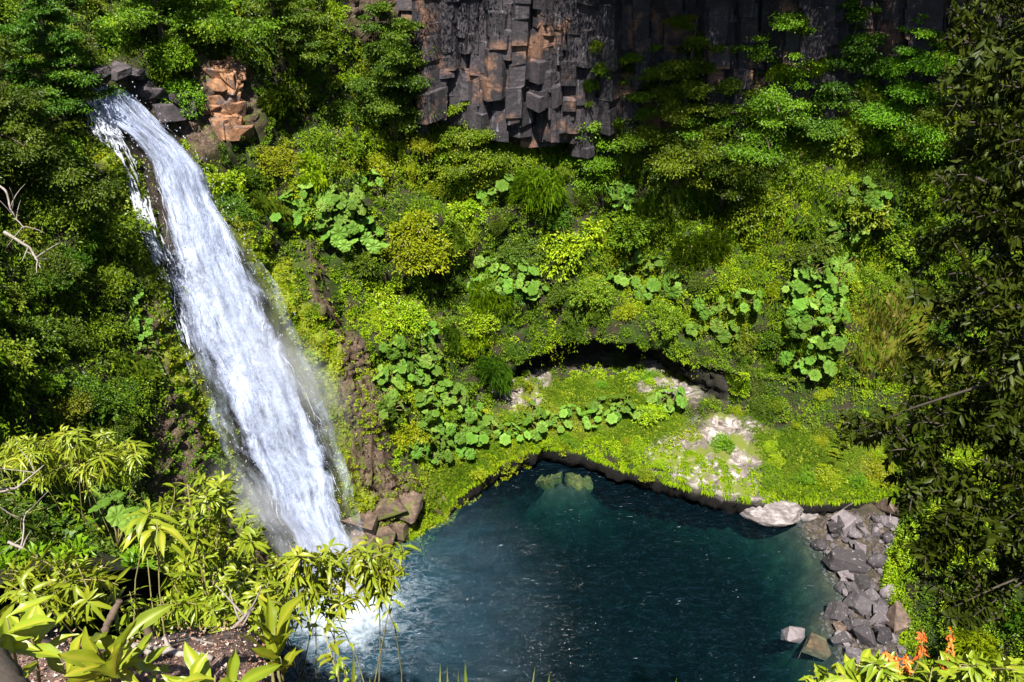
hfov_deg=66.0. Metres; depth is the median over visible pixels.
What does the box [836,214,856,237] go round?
giant rhubarb plant
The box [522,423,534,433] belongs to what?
leafy bush
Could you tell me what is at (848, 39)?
leafy bush
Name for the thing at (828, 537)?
shore rock
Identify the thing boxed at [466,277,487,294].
giant rhubarb plant
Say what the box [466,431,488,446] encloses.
giant rhubarb plant
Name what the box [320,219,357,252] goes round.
giant rhubarb plant
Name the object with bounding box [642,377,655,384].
rounded bush
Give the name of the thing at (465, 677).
grass blade
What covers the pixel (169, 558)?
rounded bush
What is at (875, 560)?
shore rock
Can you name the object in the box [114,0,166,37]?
leafy bush
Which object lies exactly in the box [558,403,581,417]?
giant rhubarb plant
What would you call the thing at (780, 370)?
droopy bush
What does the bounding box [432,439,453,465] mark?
giant rhubarb plant
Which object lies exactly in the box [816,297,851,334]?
giant rhubarb plant
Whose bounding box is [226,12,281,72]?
leafy bush
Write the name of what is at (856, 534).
shore rock
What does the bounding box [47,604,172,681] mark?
leafy sprout
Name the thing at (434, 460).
giant rhubarb plant
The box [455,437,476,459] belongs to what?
giant rhubarb plant
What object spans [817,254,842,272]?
giant rhubarb plant
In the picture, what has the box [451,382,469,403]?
giant rhubarb plant
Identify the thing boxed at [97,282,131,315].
leafy bush
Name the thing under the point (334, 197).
giant rhubarb plant
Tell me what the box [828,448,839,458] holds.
feathery bush
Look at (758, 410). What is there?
feathery bush
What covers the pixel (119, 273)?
leafy bush
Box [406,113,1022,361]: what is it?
hanging grass
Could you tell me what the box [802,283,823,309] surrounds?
giant rhubarb plant
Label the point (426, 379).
giant rhubarb plant
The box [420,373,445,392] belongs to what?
giant rhubarb plant
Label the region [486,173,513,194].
giant rhubarb plant
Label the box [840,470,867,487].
rounded bush
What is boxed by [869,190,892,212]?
giant rhubarb plant
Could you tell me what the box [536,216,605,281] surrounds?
leafy bush
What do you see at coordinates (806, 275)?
giant rhubarb plant
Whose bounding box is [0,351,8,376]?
droopy bush
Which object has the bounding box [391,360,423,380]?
giant rhubarb plant
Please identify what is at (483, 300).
droopy bush
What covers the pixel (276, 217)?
giant rhubarb plant
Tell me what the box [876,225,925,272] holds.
leafy bush
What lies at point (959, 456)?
feathery bush
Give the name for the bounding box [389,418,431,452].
leafy bush
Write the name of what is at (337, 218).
giant rhubarb plant
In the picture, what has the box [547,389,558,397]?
feathery bush
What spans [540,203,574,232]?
leafy bush
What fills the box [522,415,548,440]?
giant rhubarb plant
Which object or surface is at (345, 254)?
feathery bush
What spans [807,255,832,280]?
giant rhubarb plant
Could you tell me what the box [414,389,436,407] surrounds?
giant rhubarb plant
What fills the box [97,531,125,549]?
feathery bush
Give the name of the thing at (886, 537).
shore rock
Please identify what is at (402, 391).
feathery bush
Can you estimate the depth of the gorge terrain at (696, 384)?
37.95 m
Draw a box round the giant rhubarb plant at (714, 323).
[707,303,735,329]
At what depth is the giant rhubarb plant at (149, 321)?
30.99 m
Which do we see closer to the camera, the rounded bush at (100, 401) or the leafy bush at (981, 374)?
the rounded bush at (100, 401)
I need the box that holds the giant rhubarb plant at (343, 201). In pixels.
[335,185,364,210]
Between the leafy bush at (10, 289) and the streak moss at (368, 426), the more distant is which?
the streak moss at (368, 426)
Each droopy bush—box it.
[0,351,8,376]
[0,368,26,415]
[55,616,116,641]
[71,519,107,549]
[78,224,103,255]
[100,350,165,389]
[151,68,186,93]
[209,41,232,61]
[238,189,293,224]
[256,82,295,121]
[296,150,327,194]
[404,386,438,408]
[422,251,455,278]
[438,324,461,357]
[443,222,467,255]
[456,327,491,357]
[458,128,485,148]
[464,275,515,320]
[471,350,514,396]
[493,161,568,217]
[557,247,581,265]
[580,78,599,93]
[613,117,622,128]
[632,191,667,215]
[636,80,655,99]
[662,156,691,180]
[664,218,736,280]
[703,61,716,69]
[722,372,743,391]
[751,360,786,376]
[764,61,797,85]
[787,331,838,358]
[791,13,809,35]
[797,56,828,79]
[841,110,880,134]
[847,135,884,157]
[878,125,905,153]
[884,111,952,170]
[908,408,935,445]
[909,153,955,185]
[921,528,964,564]
[925,220,967,250]
[942,627,1007,664]
[1002,604,1023,635]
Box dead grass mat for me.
[257,242,448,567]
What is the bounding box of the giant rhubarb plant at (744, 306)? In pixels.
[735,288,762,312]
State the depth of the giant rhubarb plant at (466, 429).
41.27 m
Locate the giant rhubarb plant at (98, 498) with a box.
[81,479,122,508]
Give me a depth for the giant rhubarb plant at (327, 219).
37.45 m
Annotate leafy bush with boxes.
[0,0,22,24]
[0,221,44,244]
[0,281,31,311]
[0,332,39,379]
[0,458,28,492]
[0,474,12,499]
[1,499,43,528]
[1,502,103,587]
[8,311,64,361]
[21,267,74,296]
[30,365,67,396]
[57,244,96,273]
[85,12,146,55]
[86,0,108,11]
[93,255,137,299]
[95,199,155,259]
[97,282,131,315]
[101,409,140,440]
[103,429,149,490]
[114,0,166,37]
[145,26,198,78]
[158,73,207,120]
[198,0,247,22]
[203,169,249,201]
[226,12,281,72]
[234,169,265,189]
[287,13,336,53]
[288,77,323,114]
[320,23,353,53]
[326,154,358,176]
[332,244,390,278]
[344,73,362,88]
[358,152,393,181]
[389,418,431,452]
[401,111,418,130]
[437,143,470,163]
[447,193,488,226]
[469,468,488,482]
[476,265,491,279]
[496,408,528,437]
[509,376,529,389]
[511,284,542,304]
[516,145,532,152]
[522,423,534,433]
[523,381,535,391]
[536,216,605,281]
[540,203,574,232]
[546,275,572,304]
[560,305,580,327]
[561,274,613,310]
[584,101,593,107]
[590,62,615,79]
[591,424,604,435]
[600,205,673,253]
[607,269,631,286]
[611,303,644,320]
[618,446,637,460]
[630,403,669,426]
[638,467,654,481]
[639,163,672,181]
[648,300,689,339]
[681,187,700,215]
[707,431,736,453]
[714,76,742,95]
[720,185,786,241]
[723,323,740,340]
[746,119,759,127]
[756,317,787,350]
[762,280,781,301]
[764,398,788,412]
[766,451,785,467]
[782,237,839,275]
[831,176,899,232]
[836,97,846,111]
[836,363,854,383]
[838,32,860,57]
[848,200,884,230]
[873,209,911,229]
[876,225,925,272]
[882,259,901,271]
[886,406,903,417]
[944,133,964,153]
[969,366,991,385]
[972,462,1005,485]
[972,491,997,532]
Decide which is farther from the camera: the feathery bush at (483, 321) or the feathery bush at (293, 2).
the feathery bush at (483, 321)
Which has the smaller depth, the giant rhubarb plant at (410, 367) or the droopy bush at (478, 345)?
the giant rhubarb plant at (410, 367)
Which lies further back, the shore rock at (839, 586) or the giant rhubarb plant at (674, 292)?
the giant rhubarb plant at (674, 292)
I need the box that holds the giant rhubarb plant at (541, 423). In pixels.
[536,410,558,432]
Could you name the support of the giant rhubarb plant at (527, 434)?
on the gorge terrain at (696, 384)
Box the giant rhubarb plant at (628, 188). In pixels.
[605,183,636,209]
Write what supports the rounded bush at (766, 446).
on the gorge terrain at (696, 384)
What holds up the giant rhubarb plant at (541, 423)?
on the gorge terrain at (696, 384)
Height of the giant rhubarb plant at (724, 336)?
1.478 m
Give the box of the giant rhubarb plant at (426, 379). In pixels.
[398,355,429,385]
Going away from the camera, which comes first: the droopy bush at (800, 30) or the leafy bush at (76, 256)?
the leafy bush at (76, 256)
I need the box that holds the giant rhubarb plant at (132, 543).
[122,524,144,547]
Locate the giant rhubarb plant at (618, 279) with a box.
[606,269,632,286]
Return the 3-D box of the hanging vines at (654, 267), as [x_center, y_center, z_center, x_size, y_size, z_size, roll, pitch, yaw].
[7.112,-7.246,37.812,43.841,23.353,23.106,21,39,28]
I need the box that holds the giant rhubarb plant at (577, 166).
[575,158,595,180]
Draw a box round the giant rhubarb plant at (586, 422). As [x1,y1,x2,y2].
[579,409,601,428]
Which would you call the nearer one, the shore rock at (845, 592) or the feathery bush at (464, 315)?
the shore rock at (845, 592)
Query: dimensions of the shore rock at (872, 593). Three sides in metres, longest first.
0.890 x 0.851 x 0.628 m
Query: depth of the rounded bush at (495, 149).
41.63 m
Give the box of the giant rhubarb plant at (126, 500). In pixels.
[115,488,145,507]
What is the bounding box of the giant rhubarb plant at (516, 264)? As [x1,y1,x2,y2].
[508,252,528,269]
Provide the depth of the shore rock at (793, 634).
34.41 m
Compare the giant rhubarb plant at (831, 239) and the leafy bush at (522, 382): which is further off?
the leafy bush at (522, 382)
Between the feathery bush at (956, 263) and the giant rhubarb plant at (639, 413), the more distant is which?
the giant rhubarb plant at (639, 413)
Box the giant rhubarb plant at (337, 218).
[313,208,345,228]
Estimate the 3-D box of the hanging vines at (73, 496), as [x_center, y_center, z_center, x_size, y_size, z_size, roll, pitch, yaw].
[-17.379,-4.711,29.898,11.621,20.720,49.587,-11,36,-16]
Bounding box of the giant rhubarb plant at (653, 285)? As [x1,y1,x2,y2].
[631,277,661,300]
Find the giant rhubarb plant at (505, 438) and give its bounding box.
[493,422,520,445]
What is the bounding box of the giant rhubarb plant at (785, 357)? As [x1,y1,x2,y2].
[778,342,814,373]
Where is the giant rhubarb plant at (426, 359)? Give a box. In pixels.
[419,344,443,365]
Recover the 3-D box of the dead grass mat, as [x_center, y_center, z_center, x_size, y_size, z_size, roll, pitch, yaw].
[-7.008,3.962,36.105,7.228,13.020,10.994,5,34,7]
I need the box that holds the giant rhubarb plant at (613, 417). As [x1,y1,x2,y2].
[603,405,631,423]
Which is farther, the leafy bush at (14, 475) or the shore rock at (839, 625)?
the shore rock at (839, 625)
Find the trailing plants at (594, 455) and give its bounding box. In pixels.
[401,424,923,669]
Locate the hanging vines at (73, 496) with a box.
[0,0,195,586]
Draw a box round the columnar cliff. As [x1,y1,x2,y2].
[396,0,1023,162]
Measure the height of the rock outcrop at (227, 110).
3.544 m
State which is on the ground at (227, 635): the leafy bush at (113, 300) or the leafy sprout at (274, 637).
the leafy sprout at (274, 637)
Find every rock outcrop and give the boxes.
[85,61,144,80]
[133,79,197,123]
[202,56,253,140]
[341,489,423,547]
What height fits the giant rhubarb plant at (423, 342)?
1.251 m
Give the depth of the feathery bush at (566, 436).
42.59 m
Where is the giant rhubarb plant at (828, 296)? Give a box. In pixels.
[816,283,848,312]
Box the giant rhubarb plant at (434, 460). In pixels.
[424,446,442,463]
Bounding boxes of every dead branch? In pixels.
[0,184,43,245]
[0,448,43,493]
[0,491,47,584]
[3,231,58,272]
[7,531,38,556]
[216,584,261,629]
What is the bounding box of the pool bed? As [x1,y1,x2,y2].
[13,459,902,681]
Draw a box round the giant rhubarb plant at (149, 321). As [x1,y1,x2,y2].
[129,313,152,333]
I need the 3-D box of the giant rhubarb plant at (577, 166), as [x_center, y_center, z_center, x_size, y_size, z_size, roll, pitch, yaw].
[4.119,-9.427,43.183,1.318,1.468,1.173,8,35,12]
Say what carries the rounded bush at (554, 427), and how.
on the gorge terrain at (696, 384)
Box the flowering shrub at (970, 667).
[799,627,1023,681]
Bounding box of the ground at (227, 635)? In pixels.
[11,624,271,681]
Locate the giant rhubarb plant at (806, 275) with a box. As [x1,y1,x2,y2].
[791,266,822,298]
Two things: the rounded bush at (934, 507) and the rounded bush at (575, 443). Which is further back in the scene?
the rounded bush at (575, 443)
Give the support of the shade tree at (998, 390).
on the ground at (227, 635)
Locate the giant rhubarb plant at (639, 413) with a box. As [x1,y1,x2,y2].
[632,407,653,418]
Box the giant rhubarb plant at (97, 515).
[88,505,116,528]
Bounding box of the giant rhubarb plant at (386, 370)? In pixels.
[376,362,406,384]
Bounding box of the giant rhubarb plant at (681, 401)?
[655,386,686,412]
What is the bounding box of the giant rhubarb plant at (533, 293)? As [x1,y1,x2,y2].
[525,281,548,300]
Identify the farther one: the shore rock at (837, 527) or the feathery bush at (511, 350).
the feathery bush at (511, 350)
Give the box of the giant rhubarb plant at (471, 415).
[456,400,482,423]
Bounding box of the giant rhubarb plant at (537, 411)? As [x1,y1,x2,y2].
[523,400,546,422]
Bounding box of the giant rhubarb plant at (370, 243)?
[356,216,389,253]
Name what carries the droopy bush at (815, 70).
on the columnar cliff
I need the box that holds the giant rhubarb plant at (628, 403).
[610,393,636,412]
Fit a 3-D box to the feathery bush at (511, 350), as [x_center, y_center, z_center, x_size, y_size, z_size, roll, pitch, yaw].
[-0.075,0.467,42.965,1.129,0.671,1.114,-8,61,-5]
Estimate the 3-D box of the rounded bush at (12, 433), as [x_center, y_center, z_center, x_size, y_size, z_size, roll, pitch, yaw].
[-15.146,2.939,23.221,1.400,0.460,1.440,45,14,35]
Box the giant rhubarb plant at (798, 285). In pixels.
[782,279,806,293]
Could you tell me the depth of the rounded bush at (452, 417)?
40.69 m
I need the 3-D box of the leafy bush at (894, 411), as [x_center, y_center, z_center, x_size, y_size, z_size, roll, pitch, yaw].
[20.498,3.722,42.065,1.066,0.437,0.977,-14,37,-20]
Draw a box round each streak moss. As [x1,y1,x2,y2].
[138,297,259,590]
[260,265,447,555]
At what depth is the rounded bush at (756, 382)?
43.04 m
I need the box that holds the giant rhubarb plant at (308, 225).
[291,199,327,231]
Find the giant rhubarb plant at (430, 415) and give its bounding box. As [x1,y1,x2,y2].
[415,392,440,421]
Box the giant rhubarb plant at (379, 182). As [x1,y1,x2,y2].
[357,166,383,186]
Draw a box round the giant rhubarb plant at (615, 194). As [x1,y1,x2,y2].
[609,179,635,204]
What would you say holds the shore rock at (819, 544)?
on the pool bed
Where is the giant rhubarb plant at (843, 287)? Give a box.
[823,265,856,294]
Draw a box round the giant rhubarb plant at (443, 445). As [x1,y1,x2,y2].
[431,427,449,448]
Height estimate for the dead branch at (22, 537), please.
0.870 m
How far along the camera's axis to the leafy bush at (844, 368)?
42.17 m
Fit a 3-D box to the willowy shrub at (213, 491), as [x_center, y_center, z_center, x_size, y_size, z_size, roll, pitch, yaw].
[-2.843,1.964,7.322,1.088,2.224,1.988,-20,39,-27]
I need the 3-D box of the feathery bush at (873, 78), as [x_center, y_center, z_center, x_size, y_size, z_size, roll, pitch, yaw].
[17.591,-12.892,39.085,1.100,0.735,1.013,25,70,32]
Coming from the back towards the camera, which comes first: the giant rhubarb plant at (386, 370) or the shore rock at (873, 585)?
the giant rhubarb plant at (386, 370)
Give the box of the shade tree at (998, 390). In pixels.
[826,0,1023,634]
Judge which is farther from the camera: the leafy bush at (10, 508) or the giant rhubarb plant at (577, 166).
the giant rhubarb plant at (577, 166)
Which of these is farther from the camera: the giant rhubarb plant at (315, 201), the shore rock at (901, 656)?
the giant rhubarb plant at (315, 201)
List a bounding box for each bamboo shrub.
[0,425,161,563]
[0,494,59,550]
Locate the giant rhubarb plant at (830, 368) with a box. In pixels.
[798,352,837,381]
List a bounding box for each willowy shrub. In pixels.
[0,541,144,643]
[104,586,215,638]
[139,469,270,631]
[198,592,266,648]
[231,534,419,681]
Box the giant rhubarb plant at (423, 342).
[413,331,437,356]
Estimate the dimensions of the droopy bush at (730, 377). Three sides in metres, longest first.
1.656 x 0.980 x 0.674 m
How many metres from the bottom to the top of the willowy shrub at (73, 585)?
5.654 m
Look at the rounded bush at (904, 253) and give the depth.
41.52 m
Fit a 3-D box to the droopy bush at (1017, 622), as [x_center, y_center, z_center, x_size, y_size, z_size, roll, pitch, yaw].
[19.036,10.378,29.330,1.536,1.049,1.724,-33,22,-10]
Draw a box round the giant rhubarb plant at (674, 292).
[658,269,682,298]
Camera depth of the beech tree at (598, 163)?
41.60 m
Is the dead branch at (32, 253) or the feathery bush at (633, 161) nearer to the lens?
the dead branch at (32, 253)
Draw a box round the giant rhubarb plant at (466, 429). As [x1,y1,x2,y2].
[459,411,481,434]
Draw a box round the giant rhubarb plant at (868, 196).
[847,176,876,206]
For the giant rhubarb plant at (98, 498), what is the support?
on the gorge terrain at (696, 384)
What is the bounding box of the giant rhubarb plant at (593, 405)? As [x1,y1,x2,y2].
[585,395,606,414]
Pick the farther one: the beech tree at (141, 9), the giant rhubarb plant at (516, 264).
the giant rhubarb plant at (516, 264)
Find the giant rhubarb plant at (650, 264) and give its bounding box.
[639,253,662,269]
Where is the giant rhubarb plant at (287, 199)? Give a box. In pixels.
[282,189,311,213]
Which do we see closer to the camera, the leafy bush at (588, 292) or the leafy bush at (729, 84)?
the leafy bush at (729, 84)
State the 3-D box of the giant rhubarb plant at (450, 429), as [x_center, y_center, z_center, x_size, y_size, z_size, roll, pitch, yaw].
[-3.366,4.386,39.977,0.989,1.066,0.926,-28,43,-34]
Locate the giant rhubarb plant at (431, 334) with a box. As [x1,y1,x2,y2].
[416,317,438,343]
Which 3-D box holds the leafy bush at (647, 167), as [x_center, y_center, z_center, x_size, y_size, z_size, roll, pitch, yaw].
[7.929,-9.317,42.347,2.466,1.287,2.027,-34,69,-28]
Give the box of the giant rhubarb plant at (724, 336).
[710,319,740,342]
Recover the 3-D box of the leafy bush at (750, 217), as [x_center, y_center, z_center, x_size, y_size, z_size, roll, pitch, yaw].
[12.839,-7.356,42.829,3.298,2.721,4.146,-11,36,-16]
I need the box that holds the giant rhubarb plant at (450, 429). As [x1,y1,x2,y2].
[435,416,455,439]
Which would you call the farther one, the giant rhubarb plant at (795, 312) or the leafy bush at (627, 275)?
the leafy bush at (627, 275)
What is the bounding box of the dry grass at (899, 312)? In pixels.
[845,279,975,394]
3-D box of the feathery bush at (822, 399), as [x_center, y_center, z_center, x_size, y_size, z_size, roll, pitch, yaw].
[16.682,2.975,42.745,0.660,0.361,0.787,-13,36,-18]
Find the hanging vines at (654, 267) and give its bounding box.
[368,109,1020,591]
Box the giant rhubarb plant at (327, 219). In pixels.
[311,212,331,232]
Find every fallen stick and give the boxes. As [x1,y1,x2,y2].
[126,635,213,660]
[163,636,215,646]
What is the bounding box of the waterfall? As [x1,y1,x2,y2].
[79,81,364,601]
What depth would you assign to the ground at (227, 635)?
4.08 m
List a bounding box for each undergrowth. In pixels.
[0,0,177,613]
[0,531,157,598]
[172,0,1023,681]
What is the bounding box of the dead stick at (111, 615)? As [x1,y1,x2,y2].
[99,599,122,634]
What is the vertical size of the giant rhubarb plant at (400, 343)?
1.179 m
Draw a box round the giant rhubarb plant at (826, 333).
[822,321,848,347]
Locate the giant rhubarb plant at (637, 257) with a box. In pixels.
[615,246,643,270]
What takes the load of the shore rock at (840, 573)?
on the pool bed
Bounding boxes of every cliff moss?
[77,131,702,555]
[96,141,166,269]
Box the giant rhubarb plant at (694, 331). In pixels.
[684,319,706,336]
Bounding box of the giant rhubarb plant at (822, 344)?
[815,331,845,353]
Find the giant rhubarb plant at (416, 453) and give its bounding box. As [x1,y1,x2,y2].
[408,441,429,458]
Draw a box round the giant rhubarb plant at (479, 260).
[473,251,497,267]
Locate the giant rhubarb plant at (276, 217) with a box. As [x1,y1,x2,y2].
[269,193,308,227]
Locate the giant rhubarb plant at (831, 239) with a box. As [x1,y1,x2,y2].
[825,218,841,244]
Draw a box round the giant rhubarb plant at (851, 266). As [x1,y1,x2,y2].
[838,252,865,275]
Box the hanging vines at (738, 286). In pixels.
[168,0,1023,661]
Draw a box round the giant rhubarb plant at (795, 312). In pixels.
[786,296,825,325]
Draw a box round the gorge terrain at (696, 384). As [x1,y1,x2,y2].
[0,0,1023,681]
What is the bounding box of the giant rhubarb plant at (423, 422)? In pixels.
[414,420,437,444]
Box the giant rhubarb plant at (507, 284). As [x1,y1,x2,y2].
[489,270,512,295]
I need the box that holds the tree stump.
[143,625,156,639]
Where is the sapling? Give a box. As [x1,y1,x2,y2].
[118,499,193,637]
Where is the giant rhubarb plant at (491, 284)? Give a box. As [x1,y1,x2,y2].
[478,272,497,296]
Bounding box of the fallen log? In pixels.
[0,647,29,681]
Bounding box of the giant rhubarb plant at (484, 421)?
[474,414,503,438]
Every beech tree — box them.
[0,0,127,120]
[0,35,130,213]
[95,0,292,48]
[218,0,335,74]
[320,1,445,140]
[427,101,536,193]
[551,120,631,184]
[597,43,674,169]
[624,13,765,191]
[657,32,780,194]
[669,0,834,174]
[690,70,796,211]
[770,0,900,157]
[848,13,963,163]
[881,27,1021,159]
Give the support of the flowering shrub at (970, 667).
on the ground at (227, 635)
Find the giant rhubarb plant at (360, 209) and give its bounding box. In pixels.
[338,204,365,223]
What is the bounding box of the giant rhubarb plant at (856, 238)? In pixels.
[842,217,871,242]
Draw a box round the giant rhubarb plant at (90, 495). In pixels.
[83,483,107,502]
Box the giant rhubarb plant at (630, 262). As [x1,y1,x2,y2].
[617,258,649,283]
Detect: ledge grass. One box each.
[406,370,906,523]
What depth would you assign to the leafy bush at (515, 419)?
42.63 m
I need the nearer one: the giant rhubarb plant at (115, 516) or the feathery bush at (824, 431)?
the giant rhubarb plant at (115, 516)
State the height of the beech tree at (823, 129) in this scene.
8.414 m
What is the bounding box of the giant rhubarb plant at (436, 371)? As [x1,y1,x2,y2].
[411,363,441,388]
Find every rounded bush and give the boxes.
[5,426,16,438]
[10,57,39,73]
[20,190,99,239]
[50,513,104,543]
[54,29,109,68]
[57,368,132,424]
[71,182,113,232]
[155,541,186,580]
[164,5,224,41]
[214,188,256,222]
[288,185,337,223]
[296,22,319,43]
[329,108,348,125]
[357,57,379,75]
[409,122,436,135]
[440,272,466,294]
[442,403,462,423]
[450,168,495,202]
[465,404,492,433]
[488,235,547,278]
[492,146,514,165]
[505,144,531,170]
[532,377,539,384]
[536,439,551,447]
[545,162,573,180]
[547,419,557,431]
[560,321,584,343]
[567,436,583,449]
[571,162,621,201]
[573,192,593,209]
[587,302,607,323]
[590,391,613,405]
[637,463,657,480]
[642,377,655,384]
[689,313,714,335]
[690,274,712,289]
[724,318,759,357]
[741,364,767,398]
[757,461,781,483]
[760,440,778,455]
[784,462,802,475]
[791,123,806,141]
[791,419,801,428]
[793,465,816,485]
[811,434,827,449]
[813,386,835,398]
[826,106,883,157]
[833,266,863,292]
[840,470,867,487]
[856,267,898,292]
[892,241,918,261]
[902,275,921,295]
[928,500,944,515]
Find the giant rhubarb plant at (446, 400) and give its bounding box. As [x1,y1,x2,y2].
[435,378,456,405]
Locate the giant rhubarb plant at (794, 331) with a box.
[784,317,812,338]
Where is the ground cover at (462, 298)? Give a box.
[0,0,1023,666]
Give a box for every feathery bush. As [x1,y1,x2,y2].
[0,81,26,107]
[0,165,59,222]
[2,542,176,632]
[21,241,87,299]
[28,20,90,61]
[28,534,166,636]
[40,129,86,168]
[41,315,96,353]
[42,385,94,430]
[42,484,73,506]
[55,76,100,109]
[57,0,86,5]
[71,488,109,533]
[77,310,137,350]
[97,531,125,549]
[103,375,142,414]
[107,367,156,419]
[250,135,304,177]
[280,0,303,11]
[288,123,364,184]
[339,245,384,267]
[364,284,430,337]
[366,306,385,325]
[382,206,465,278]
[387,372,414,404]
[399,158,419,176]
[403,132,435,155]
[414,288,426,299]
[422,179,443,198]
[439,123,458,142]
[441,170,479,202]
[444,304,501,336]
[460,310,474,328]
[483,139,506,153]
[487,213,507,234]
[487,435,501,448]
[500,341,520,357]
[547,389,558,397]
[558,431,578,446]
[574,431,585,440]
[588,39,603,55]
[588,271,608,292]
[592,378,609,389]
[593,233,606,246]
[613,150,646,174]
[621,437,632,444]
[640,366,660,379]
[652,457,667,470]
[663,194,689,221]
[675,374,686,382]
[731,405,745,417]
[749,396,775,425]
[755,470,787,496]
[774,135,798,153]
[775,144,824,186]
[779,125,790,137]
[788,137,803,150]
[803,288,822,314]
[812,426,836,441]
[812,463,849,491]
[814,395,827,400]
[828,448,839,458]
[847,164,868,179]
[850,79,883,105]
[858,76,876,89]
[859,450,898,490]
[862,477,880,487]
[867,85,883,98]
[870,447,884,457]
[889,404,908,422]
[914,89,937,107]
[924,27,946,45]
[927,311,980,346]
[941,446,983,466]
[949,256,964,269]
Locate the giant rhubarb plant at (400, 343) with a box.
[379,334,407,359]
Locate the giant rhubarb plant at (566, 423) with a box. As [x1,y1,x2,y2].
[550,413,572,432]
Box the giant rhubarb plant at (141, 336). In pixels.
[132,326,152,340]
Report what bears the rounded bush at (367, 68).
on the gorge terrain at (696, 384)
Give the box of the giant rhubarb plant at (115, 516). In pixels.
[88,492,153,546]
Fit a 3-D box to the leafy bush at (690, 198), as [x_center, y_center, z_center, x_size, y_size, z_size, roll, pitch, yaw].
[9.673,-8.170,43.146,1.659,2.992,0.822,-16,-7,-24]
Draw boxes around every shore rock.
[740,500,803,526]
[781,626,804,643]
[798,633,831,659]
[800,513,819,521]
[811,538,827,549]
[822,547,871,574]
[822,601,848,620]
[826,534,833,540]
[827,631,851,646]
[828,515,844,534]
[831,500,856,537]
[831,532,838,539]
[833,621,846,631]
[834,581,847,593]
[834,630,850,643]
[837,570,851,580]
[839,527,855,537]
[842,537,850,542]
[842,585,876,616]
[842,588,849,596]
[842,617,867,631]
[843,572,853,580]
[843,642,850,646]
[844,646,859,657]
[845,582,857,591]
[848,530,861,538]
[849,540,855,548]
[852,514,862,524]
[852,572,870,590]
[853,623,877,647]
[855,541,865,553]
[860,527,869,534]
[865,587,879,600]
[867,553,886,568]
[867,610,888,624]
[870,582,876,589]
[871,515,881,522]
[871,530,879,537]
[872,526,878,531]
[873,603,887,614]
[873,626,892,645]
[875,498,900,517]
[875,598,888,607]
[876,629,892,644]
[879,584,896,600]
[880,514,901,528]
[880,532,895,543]
[885,601,911,634]
[889,652,912,666]
[896,646,906,653]
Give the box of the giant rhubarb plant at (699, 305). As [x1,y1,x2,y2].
[693,296,724,319]
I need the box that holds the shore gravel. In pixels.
[797,511,899,667]
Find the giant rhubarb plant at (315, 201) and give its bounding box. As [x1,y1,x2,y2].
[297,181,327,216]
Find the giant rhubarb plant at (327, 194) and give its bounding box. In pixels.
[303,188,335,218]
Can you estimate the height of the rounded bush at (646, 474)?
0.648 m
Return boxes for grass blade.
[351,652,355,681]
[464,664,466,681]
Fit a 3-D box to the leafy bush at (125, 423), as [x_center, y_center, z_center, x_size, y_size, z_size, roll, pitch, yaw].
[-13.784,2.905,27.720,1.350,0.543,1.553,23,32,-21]
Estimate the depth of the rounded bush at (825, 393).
42.66 m
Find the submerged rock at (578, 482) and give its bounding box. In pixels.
[535,472,593,492]
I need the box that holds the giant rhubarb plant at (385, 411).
[376,393,410,423]
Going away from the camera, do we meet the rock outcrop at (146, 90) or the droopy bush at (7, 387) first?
the droopy bush at (7, 387)
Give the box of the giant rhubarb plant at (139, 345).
[136,341,155,352]
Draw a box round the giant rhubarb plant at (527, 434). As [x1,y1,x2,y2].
[514,422,531,441]
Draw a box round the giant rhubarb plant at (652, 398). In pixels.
[646,392,673,410]
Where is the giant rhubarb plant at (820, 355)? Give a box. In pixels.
[806,335,828,360]
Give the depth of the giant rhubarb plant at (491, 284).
41.77 m
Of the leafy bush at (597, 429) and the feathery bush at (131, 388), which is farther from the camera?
the leafy bush at (597, 429)
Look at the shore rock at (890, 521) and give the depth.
38.63 m
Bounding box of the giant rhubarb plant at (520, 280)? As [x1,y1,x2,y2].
[515,265,540,292]
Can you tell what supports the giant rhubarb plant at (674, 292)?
on the gorge terrain at (696, 384)
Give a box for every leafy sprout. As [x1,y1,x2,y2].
[0,594,79,681]
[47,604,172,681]
[146,663,171,681]
[161,641,281,681]
[239,593,303,681]
[304,623,347,677]
[329,656,356,681]
[804,648,885,681]
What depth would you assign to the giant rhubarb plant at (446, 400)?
40.22 m
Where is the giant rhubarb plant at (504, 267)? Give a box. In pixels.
[488,261,509,288]
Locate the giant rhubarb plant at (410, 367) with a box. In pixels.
[396,350,418,374]
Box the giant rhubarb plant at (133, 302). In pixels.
[126,286,143,306]
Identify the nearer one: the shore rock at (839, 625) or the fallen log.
the fallen log
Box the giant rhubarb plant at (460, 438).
[442,422,465,445]
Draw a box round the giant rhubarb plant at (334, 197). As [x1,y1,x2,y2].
[328,183,362,215]
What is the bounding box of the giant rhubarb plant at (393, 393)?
[372,372,405,398]
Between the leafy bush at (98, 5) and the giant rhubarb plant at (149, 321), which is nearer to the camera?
the giant rhubarb plant at (149, 321)
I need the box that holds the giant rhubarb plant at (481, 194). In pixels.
[476,179,496,205]
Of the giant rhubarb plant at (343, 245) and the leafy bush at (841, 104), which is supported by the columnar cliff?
the leafy bush at (841, 104)
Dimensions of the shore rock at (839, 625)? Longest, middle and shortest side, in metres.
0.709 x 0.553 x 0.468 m
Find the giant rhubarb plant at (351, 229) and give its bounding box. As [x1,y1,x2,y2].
[327,211,359,240]

